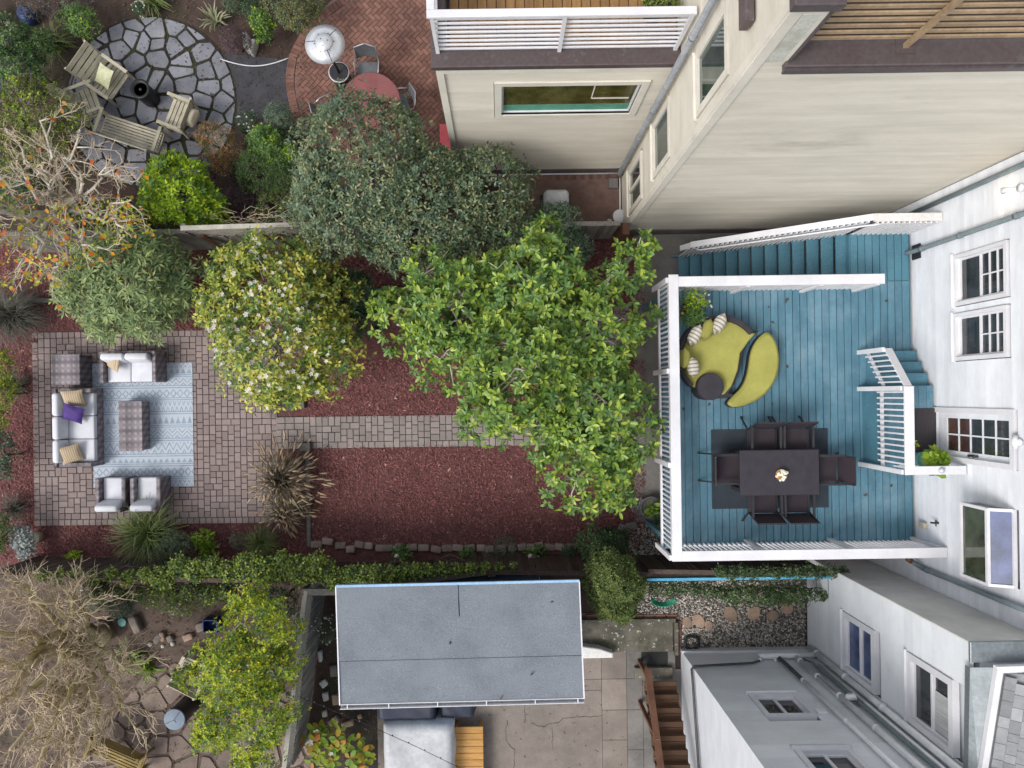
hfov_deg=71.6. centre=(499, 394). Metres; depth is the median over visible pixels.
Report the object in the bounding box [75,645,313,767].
stone terrace
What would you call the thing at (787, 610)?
stepping stone
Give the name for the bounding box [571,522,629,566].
dark conifer
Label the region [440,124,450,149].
coral mat
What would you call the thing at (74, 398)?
throw pillow
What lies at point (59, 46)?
strap plant
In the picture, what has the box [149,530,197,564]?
shrub
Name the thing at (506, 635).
garden shed
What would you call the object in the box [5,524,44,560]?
dusty miller
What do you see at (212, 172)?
shrub
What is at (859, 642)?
window
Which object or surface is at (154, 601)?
shrub
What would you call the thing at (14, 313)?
black grass
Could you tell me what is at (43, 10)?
shrub
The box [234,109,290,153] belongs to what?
shrub
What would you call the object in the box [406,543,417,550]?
edging stone
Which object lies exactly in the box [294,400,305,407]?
concrete block
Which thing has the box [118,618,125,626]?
aqua dish
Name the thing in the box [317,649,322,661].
garden stone
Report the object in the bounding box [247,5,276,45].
shrub
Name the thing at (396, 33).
brick patio
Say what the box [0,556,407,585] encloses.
garden fence
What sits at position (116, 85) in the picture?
lounge chair
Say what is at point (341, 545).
edging stone
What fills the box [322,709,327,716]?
garden stone
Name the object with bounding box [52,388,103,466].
wicker sofa
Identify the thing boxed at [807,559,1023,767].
grey house
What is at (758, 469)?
dining table
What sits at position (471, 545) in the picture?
edging stone
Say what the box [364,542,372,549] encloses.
edging stone
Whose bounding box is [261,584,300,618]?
shrub
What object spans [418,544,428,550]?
edging stone
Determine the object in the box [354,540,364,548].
edging stone
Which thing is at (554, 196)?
grill
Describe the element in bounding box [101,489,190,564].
flax clump
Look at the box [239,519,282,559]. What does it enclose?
sedge clump
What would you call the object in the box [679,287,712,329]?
flower planter
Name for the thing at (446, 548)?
edging stone
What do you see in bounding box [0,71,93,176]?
shrub
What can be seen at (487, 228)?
round evergreen tree
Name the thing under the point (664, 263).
concrete walk
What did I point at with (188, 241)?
board fence
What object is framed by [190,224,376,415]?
camellia tree
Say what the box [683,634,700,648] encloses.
black hose
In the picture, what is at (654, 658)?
rubber doormat
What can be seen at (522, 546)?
edging stone
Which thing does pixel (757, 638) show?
gravel bed pebbles
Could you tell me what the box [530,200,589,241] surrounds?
shrub
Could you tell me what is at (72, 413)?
throw pillow
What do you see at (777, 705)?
window
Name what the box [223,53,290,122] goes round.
gravel path
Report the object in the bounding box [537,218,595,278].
shrub
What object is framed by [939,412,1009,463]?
door
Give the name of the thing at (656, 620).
concrete kerb
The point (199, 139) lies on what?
shrub
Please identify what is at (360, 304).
dark camellia
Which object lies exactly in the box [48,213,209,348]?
rhododendron
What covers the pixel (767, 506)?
dining chair
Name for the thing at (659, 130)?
window
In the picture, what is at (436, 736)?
furniture cover
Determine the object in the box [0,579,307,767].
soil bed
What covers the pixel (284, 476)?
fountain grass
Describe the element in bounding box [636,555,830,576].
boundary fence
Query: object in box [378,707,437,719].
dark cover
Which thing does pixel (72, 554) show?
shrub
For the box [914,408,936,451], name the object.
doormat
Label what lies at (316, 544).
edging stone
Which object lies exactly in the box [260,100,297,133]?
shrub
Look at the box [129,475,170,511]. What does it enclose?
wicker armchair
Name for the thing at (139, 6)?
shrub
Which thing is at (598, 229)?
fence
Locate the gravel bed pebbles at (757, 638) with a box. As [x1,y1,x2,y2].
[637,579,806,647]
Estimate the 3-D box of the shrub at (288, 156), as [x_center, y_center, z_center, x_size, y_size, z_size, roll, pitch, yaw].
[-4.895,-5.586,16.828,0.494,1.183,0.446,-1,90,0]
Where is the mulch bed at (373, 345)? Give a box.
[0,235,644,564]
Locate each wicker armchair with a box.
[94,476,136,512]
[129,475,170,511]
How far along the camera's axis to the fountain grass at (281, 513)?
16.94 m
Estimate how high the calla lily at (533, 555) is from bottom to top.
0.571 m
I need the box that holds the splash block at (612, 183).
[608,178,617,188]
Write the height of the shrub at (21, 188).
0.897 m
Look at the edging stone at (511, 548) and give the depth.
17.30 m
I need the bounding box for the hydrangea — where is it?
[300,718,375,767]
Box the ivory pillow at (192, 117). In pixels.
[186,108,199,127]
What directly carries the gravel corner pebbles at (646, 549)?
on the gravel corner
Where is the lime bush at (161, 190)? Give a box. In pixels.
[135,149,232,234]
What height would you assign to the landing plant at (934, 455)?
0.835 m
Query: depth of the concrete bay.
17.35 m
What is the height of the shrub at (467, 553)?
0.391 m
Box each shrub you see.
[0,9,55,117]
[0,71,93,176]
[0,150,43,219]
[0,347,27,436]
[0,429,25,481]
[0,512,18,553]
[13,0,96,21]
[54,0,103,42]
[64,550,82,558]
[72,198,173,235]
[82,581,136,618]
[131,0,148,18]
[134,582,193,619]
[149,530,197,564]
[189,528,220,559]
[190,583,231,612]
[191,120,242,177]
[196,153,243,181]
[217,23,253,58]
[221,0,262,18]
[221,181,268,223]
[226,531,248,549]
[230,142,293,200]
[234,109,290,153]
[243,122,297,180]
[245,188,300,223]
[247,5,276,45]
[259,0,328,34]
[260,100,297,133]
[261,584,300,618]
[281,144,297,162]
[311,611,336,644]
[459,544,474,558]
[482,532,519,557]
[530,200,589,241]
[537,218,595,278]
[560,544,575,556]
[629,497,644,514]
[653,513,660,537]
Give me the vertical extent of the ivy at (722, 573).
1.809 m
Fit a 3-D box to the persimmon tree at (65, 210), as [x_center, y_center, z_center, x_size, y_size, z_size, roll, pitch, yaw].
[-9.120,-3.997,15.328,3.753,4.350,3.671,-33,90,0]
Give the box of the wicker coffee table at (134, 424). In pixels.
[118,401,149,450]
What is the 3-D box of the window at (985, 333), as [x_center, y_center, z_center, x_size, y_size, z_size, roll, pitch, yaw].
[8.698,-1.098,12.870,0.155,1.467,0.957,-1,90,0]
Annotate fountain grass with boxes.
[243,428,335,523]
[252,490,320,541]
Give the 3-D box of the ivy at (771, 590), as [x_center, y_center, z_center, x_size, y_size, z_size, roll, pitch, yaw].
[5.732,4.631,16.797,4.621,1.252,0.661,1,90,0]
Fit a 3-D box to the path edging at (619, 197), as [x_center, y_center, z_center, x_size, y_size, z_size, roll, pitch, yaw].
[2.933,-4.666,17.354,0.025,0.048,1.350,-1,90,0]
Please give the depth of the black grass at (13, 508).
17.14 m
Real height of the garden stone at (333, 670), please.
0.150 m
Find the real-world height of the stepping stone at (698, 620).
0.045 m
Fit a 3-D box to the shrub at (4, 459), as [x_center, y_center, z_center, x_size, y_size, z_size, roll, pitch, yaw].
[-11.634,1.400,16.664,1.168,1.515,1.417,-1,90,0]
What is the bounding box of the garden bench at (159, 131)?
[85,107,172,155]
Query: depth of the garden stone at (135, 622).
17.23 m
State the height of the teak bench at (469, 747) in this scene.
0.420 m
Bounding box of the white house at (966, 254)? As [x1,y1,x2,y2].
[853,152,1023,630]
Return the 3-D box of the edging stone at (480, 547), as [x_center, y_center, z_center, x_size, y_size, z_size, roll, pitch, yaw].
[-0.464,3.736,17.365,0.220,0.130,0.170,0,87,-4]
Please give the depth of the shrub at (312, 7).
16.27 m
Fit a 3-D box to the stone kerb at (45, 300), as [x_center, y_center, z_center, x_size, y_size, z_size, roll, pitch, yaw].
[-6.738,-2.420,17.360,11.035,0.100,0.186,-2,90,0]
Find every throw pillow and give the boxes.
[60,389,86,405]
[60,443,84,464]
[62,403,84,423]
[107,349,119,372]
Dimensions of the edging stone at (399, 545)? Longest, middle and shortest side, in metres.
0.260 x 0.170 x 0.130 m
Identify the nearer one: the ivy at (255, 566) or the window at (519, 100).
the window at (519, 100)
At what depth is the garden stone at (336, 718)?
17.31 m
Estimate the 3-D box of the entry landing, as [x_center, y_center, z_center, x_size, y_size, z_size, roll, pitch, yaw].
[8.089,0.257,14.069,1.190,1.657,2.460,-1,90,0]
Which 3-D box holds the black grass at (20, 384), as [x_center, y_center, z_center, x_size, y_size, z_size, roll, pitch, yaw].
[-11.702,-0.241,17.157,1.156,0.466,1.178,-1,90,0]
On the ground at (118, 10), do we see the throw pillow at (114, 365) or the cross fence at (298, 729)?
the cross fence at (298, 729)
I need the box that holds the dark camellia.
[318,264,385,346]
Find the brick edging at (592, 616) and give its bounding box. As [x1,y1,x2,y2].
[581,613,680,653]
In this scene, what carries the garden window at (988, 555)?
in the white house at (966, 254)
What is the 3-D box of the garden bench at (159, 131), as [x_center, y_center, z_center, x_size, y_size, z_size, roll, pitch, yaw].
[-8.816,-6.224,16.925,1.525,0.901,0.724,18,90,0]
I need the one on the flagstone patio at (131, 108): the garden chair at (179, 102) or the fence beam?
the garden chair at (179, 102)
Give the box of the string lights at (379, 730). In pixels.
[299,695,459,767]
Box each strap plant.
[33,13,78,67]
[130,199,146,224]
[136,0,171,20]
[274,174,292,203]
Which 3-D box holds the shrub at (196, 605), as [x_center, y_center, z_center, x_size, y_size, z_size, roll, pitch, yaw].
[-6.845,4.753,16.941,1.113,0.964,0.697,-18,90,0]
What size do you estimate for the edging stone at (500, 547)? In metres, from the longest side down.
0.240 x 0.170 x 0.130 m
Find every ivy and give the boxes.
[33,548,343,591]
[73,582,239,606]
[338,553,517,583]
[647,581,827,608]
[711,560,850,581]
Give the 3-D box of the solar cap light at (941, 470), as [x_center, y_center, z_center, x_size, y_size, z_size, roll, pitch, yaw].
[8.221,1.405,13.201,0.110,0.075,0.107,-1,90,0]
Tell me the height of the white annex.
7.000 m
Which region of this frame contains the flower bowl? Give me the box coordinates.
[775,469,788,480]
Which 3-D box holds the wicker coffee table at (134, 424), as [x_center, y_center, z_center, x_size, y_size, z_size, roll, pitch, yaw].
[-8.823,0.742,17.140,0.570,0.390,1.200,-1,90,0]
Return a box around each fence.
[0,228,215,251]
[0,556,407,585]
[180,220,325,264]
[282,584,324,767]
[315,219,619,241]
[401,553,494,582]
[491,553,650,576]
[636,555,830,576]
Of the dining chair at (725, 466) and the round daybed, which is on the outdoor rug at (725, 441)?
the dining chair at (725, 466)
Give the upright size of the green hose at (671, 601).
0.204 m
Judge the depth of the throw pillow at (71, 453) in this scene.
16.73 m
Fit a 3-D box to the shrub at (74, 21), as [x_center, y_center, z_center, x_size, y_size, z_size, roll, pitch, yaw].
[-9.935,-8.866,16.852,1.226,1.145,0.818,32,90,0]
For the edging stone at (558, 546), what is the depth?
17.30 m
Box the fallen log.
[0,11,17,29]
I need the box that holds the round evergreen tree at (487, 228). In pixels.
[272,78,541,282]
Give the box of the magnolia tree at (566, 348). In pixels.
[359,210,665,520]
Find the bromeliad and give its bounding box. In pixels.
[197,1,231,29]
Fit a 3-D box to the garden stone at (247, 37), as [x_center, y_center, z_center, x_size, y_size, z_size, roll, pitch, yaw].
[-6.127,-8.553,17.250,0.172,0.400,0.396,-12,90,0]
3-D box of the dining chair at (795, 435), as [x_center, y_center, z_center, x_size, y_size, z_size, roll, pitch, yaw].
[5.992,0.820,14.430,0.618,0.932,0.773,-1,90,0]
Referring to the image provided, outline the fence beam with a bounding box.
[302,588,334,594]
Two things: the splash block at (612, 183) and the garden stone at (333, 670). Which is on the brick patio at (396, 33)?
the splash block at (612, 183)
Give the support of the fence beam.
attached to the cross fence at (298, 729)
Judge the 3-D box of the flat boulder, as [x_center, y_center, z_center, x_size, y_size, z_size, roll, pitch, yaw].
[-9.374,6.678,17.385,1.100,0.070,0.702,-1,90,0]
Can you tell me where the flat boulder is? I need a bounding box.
[96,655,135,681]
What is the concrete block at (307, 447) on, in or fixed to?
on the mulch bed at (373, 345)
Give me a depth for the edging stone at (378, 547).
17.30 m
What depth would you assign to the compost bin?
16.50 m
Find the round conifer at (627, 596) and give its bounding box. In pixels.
[580,545,648,625]
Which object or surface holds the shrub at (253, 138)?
on the ground at (118, 10)
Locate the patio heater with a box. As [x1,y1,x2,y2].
[305,24,351,92]
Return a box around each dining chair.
[697,452,739,485]
[740,416,785,449]
[741,495,786,524]
[771,416,818,449]
[779,495,819,524]
[819,452,856,485]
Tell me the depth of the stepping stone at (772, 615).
17.36 m
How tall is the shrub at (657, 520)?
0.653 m
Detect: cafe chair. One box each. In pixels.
[308,93,339,132]
[353,43,381,76]
[395,82,415,123]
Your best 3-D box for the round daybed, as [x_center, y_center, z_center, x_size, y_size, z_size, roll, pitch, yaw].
[4.384,-0.804,14.637,1.497,0.519,1.816,19,90,0]
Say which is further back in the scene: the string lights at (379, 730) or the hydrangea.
the hydrangea
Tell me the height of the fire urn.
0.610 m
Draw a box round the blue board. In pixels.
[647,575,831,580]
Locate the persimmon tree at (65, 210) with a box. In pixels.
[0,93,156,308]
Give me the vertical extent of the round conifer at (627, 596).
2.919 m
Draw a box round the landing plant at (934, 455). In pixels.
[915,440,951,478]
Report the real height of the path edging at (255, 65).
0.027 m
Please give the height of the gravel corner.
0.001 m
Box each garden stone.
[94,619,108,627]
[128,614,143,633]
[152,633,160,643]
[159,631,165,641]
[166,634,174,642]
[182,632,193,641]
[195,622,208,631]
[242,32,250,53]
[248,39,258,56]
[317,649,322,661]
[319,678,327,687]
[322,692,329,700]
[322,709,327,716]
[328,714,339,726]
[329,664,337,676]
[331,694,338,705]
[341,719,353,726]
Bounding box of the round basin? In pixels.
[613,209,622,222]
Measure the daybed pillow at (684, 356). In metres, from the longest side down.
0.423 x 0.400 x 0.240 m
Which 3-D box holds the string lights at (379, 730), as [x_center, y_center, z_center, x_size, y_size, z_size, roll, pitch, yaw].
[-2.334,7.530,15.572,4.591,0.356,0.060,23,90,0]
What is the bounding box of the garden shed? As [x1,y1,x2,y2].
[335,568,584,709]
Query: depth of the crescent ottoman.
14.52 m
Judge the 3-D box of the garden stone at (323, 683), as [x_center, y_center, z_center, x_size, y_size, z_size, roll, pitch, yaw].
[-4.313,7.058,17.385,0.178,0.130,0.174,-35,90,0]
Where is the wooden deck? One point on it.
(872, 271)
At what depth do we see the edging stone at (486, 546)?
17.31 m
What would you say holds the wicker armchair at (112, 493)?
on the patio at (228, 430)
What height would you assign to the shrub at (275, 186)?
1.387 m
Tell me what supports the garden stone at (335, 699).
on the ground at (118, 10)
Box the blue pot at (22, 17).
[16,6,37,24]
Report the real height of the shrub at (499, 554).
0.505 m
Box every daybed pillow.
[679,347,690,368]
[687,324,701,345]
[687,357,698,376]
[701,319,713,341]
[713,313,726,334]
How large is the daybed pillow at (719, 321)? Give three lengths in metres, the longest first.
0.423 x 0.400 x 0.240 m
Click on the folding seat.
(183, 660)
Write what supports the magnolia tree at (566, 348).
on the mulch bed at (373, 345)
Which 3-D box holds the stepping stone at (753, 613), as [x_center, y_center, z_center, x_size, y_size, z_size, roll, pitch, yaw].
[6.218,5.340,17.378,0.290,0.045,0.367,16,90,0]
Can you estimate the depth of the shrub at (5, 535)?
16.55 m
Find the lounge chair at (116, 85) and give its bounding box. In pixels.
[64,40,135,107]
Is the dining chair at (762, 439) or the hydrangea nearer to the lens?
the dining chair at (762, 439)
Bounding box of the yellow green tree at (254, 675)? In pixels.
[169,575,310,767]
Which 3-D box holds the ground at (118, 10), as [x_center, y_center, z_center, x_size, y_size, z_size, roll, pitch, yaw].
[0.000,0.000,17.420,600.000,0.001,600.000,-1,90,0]
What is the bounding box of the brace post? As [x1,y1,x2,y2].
[614,223,629,245]
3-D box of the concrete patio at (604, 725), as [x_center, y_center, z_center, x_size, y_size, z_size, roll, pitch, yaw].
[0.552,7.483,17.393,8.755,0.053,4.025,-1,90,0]
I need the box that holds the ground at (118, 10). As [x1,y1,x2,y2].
[0,0,852,767]
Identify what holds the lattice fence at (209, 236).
on the mulch bed at (373, 345)
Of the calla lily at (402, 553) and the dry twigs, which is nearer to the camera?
the dry twigs
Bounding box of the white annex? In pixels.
[680,644,962,767]
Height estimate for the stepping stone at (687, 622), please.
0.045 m
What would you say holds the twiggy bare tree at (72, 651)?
on the soil bed at (181, 626)
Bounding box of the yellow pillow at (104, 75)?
[94,62,113,89]
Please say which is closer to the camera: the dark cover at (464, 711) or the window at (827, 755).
the window at (827, 755)
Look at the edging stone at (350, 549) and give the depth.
17.30 m
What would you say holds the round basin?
on the brick patio at (396, 33)
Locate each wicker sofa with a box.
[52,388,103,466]
[98,350,166,382]
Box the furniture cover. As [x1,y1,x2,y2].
[383,707,456,767]
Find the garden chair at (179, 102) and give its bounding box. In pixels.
[156,91,200,139]
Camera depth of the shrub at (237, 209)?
16.75 m
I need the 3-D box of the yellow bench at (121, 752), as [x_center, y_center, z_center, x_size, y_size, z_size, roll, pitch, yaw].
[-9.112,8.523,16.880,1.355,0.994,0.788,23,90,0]
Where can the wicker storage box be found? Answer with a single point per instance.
(71, 369)
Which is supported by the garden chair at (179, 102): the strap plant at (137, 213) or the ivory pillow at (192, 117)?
the ivory pillow at (192, 117)
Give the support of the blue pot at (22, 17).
on the ground at (118, 10)
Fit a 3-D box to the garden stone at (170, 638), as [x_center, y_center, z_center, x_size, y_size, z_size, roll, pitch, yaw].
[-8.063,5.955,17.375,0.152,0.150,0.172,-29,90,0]
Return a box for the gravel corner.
[629,524,707,554]
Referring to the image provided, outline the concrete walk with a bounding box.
[634,232,837,522]
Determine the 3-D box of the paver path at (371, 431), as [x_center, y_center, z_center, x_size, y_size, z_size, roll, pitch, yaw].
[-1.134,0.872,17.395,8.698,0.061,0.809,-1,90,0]
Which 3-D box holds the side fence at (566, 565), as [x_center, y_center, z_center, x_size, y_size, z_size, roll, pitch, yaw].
[1.565,3.947,16.506,3.505,1.788,0.164,1,90,0]
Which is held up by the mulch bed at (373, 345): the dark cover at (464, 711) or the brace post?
the brace post
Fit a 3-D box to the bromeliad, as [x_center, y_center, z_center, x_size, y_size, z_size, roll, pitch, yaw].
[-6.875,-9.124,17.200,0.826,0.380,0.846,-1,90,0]
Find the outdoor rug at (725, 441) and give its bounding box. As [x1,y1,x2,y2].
[711,428,828,508]
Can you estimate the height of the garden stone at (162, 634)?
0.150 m
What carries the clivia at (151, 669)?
on the soil bed at (181, 626)
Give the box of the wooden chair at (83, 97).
[45,79,105,125]
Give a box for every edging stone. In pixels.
[311,540,322,547]
[322,537,333,544]
[335,541,346,548]
[346,545,355,552]
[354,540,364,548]
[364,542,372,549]
[375,544,383,551]
[383,544,393,551]
[394,543,404,549]
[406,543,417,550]
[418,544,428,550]
[430,545,441,553]
[442,544,452,551]
[452,543,463,551]
[464,543,475,551]
[477,544,485,551]
[485,545,493,552]
[496,545,505,551]
[508,544,515,551]
[517,543,526,550]
[527,543,533,550]
[544,543,554,550]
[555,542,565,550]
[566,543,575,549]
[618,523,629,533]
[625,521,637,529]
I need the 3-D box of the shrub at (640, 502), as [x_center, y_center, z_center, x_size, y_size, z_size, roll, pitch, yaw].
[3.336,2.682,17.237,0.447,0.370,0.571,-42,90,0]
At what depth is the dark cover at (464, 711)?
16.74 m
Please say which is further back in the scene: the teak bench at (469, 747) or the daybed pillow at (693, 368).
the teak bench at (469, 747)
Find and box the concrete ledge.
[582,643,612,657]
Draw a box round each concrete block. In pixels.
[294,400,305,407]
[299,442,311,450]
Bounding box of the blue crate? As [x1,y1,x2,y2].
[202,616,221,632]
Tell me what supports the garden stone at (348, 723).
on the concrete patio at (604, 725)
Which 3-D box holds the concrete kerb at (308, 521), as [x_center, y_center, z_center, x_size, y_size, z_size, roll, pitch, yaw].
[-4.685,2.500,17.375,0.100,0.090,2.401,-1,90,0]
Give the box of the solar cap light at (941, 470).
[938,468,944,472]
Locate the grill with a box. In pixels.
[540,190,569,217]
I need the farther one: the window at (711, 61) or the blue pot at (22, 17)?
the blue pot at (22, 17)
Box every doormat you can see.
[641,652,667,665]
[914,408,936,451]
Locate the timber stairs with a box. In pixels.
[634,659,689,767]
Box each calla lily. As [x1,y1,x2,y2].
[390,543,414,564]
[523,543,546,564]
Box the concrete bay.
[582,622,672,651]
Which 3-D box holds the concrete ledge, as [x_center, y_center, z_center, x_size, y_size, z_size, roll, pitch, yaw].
[2.094,6.192,17.235,1.252,0.330,0.294,-1,90,0]
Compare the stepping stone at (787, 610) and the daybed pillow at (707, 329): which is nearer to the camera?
the daybed pillow at (707, 329)
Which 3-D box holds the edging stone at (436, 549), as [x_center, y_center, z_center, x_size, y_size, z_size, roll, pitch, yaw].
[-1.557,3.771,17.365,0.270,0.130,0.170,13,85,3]
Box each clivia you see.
[112,637,151,675]
[130,654,166,683]
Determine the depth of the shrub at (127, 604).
16.46 m
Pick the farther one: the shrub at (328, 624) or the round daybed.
the shrub at (328, 624)
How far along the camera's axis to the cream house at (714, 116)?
11.48 m
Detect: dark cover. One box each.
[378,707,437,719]
[441,706,475,716]
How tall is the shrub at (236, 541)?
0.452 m
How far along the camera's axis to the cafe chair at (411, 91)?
16.80 m
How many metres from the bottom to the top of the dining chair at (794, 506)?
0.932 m
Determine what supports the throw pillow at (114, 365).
on the wicker sofa at (143, 366)
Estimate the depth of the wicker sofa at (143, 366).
16.95 m
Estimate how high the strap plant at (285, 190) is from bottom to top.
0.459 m
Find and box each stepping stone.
[682,616,691,627]
[692,614,704,627]
[705,620,712,629]
[724,606,737,621]
[748,606,759,620]
[766,610,778,620]
[782,601,792,613]
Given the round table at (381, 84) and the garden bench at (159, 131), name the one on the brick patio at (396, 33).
the round table at (381, 84)
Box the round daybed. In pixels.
[679,315,759,399]
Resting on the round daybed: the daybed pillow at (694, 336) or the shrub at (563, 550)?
the daybed pillow at (694, 336)
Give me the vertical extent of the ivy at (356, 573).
2.026 m
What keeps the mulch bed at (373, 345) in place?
on the ground at (118, 10)
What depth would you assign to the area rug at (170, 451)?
17.36 m
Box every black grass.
[0,271,57,351]
[0,364,36,407]
[0,483,37,527]
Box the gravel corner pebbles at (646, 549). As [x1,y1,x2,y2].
[627,519,709,564]
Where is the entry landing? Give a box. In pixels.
[857,347,965,474]
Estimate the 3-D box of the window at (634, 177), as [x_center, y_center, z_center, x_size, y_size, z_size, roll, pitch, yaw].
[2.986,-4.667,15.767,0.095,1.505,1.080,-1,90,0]
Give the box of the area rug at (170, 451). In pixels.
[92,362,193,487]
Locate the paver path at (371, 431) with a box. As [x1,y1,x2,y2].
[276,413,630,449]
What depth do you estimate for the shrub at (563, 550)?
17.07 m
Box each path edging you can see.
[221,58,288,65]
[619,178,620,225]
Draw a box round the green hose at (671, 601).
[651,598,676,606]
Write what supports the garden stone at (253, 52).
on the ground at (118, 10)
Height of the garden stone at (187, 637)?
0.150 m
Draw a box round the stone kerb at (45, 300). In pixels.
[0,286,430,302]
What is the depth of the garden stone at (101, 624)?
17.23 m
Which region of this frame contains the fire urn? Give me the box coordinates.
[130,79,159,106]
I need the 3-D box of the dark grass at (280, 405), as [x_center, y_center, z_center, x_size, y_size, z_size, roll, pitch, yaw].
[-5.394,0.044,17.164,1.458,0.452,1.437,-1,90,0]
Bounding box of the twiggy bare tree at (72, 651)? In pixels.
[0,556,171,767]
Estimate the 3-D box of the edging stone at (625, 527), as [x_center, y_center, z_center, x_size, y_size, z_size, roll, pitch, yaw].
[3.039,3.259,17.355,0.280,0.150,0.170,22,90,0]
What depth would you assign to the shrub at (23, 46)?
16.02 m
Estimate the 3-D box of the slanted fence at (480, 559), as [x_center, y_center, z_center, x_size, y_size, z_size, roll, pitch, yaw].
[-1.160,4.042,16.506,2.098,1.788,0.163,-7,90,0]
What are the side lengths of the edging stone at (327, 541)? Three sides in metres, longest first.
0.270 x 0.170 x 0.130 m
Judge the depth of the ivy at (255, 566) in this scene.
15.53 m
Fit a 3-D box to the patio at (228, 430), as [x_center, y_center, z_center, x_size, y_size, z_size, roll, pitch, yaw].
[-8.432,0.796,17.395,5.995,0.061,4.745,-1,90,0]
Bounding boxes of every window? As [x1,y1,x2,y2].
[501,85,640,114]
[626,150,642,217]
[649,96,669,181]
[692,0,729,121]
[746,690,817,720]
[791,744,869,767]
[839,609,879,694]
[903,649,959,757]
[950,240,1009,307]
[950,305,1010,362]
[959,501,1017,588]
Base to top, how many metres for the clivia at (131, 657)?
0.337 m
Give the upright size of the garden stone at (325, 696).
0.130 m
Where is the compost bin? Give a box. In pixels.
[164,695,200,729]
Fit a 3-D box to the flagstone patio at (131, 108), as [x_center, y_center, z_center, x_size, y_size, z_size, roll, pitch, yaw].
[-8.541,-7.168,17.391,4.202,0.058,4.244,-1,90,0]
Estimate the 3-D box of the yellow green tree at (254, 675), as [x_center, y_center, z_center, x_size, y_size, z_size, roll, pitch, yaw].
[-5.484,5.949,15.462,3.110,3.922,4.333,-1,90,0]
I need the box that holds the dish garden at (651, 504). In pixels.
[640,496,659,518]
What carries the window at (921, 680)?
in the grey house at (943, 673)
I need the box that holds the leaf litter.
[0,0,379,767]
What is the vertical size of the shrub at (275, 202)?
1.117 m
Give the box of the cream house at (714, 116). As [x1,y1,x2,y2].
[426,0,1023,233]
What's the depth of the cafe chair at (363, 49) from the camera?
16.82 m
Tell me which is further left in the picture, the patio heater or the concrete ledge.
the patio heater
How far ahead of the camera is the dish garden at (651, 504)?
17.02 m
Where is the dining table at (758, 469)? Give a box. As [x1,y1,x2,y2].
[730,449,819,495]
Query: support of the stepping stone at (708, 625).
on the gravel bed pebbles at (757, 638)
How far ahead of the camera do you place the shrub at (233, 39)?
16.72 m
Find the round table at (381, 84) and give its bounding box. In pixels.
[341,72,399,131]
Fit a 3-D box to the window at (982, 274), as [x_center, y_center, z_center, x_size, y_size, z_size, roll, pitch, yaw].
[8.683,-2.169,12.848,0.155,1.464,1.025,-1,90,0]
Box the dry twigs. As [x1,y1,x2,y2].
[197,198,332,240]
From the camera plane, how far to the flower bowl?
14.02 m
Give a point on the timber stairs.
(663, 719)
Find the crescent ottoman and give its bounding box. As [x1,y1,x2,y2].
[724,332,778,407]
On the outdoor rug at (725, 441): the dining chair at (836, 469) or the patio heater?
the dining chair at (836, 469)
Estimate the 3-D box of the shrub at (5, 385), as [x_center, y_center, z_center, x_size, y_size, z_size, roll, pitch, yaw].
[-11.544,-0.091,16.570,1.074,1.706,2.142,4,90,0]
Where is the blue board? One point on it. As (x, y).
(682, 578)
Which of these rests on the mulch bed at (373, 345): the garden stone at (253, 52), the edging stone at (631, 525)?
the edging stone at (631, 525)
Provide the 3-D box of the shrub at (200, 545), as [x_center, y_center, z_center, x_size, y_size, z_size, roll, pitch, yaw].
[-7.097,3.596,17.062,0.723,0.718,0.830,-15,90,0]
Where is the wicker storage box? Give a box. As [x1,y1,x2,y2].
[51,354,91,384]
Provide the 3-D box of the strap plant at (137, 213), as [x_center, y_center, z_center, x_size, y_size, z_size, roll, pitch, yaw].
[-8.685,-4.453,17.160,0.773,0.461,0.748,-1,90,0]
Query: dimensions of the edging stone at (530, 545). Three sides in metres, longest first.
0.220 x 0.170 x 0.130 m
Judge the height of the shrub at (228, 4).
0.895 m
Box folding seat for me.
[166,649,218,700]
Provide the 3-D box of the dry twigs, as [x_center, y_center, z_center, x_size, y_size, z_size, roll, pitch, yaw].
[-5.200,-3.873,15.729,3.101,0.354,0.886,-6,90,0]
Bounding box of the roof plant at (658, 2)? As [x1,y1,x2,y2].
[640,0,682,23]
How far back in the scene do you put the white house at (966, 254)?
12.93 m
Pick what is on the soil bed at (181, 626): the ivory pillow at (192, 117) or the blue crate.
the blue crate
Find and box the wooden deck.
[642,212,947,561]
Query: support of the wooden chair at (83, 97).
on the flagstone patio at (131, 108)
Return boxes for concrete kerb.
[305,451,310,546]
[581,617,678,655]
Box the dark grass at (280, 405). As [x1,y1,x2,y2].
[248,381,301,423]
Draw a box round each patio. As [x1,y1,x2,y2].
[32,329,278,525]
[67,16,236,187]
[286,0,621,223]
[345,620,681,767]
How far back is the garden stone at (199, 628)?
17.30 m

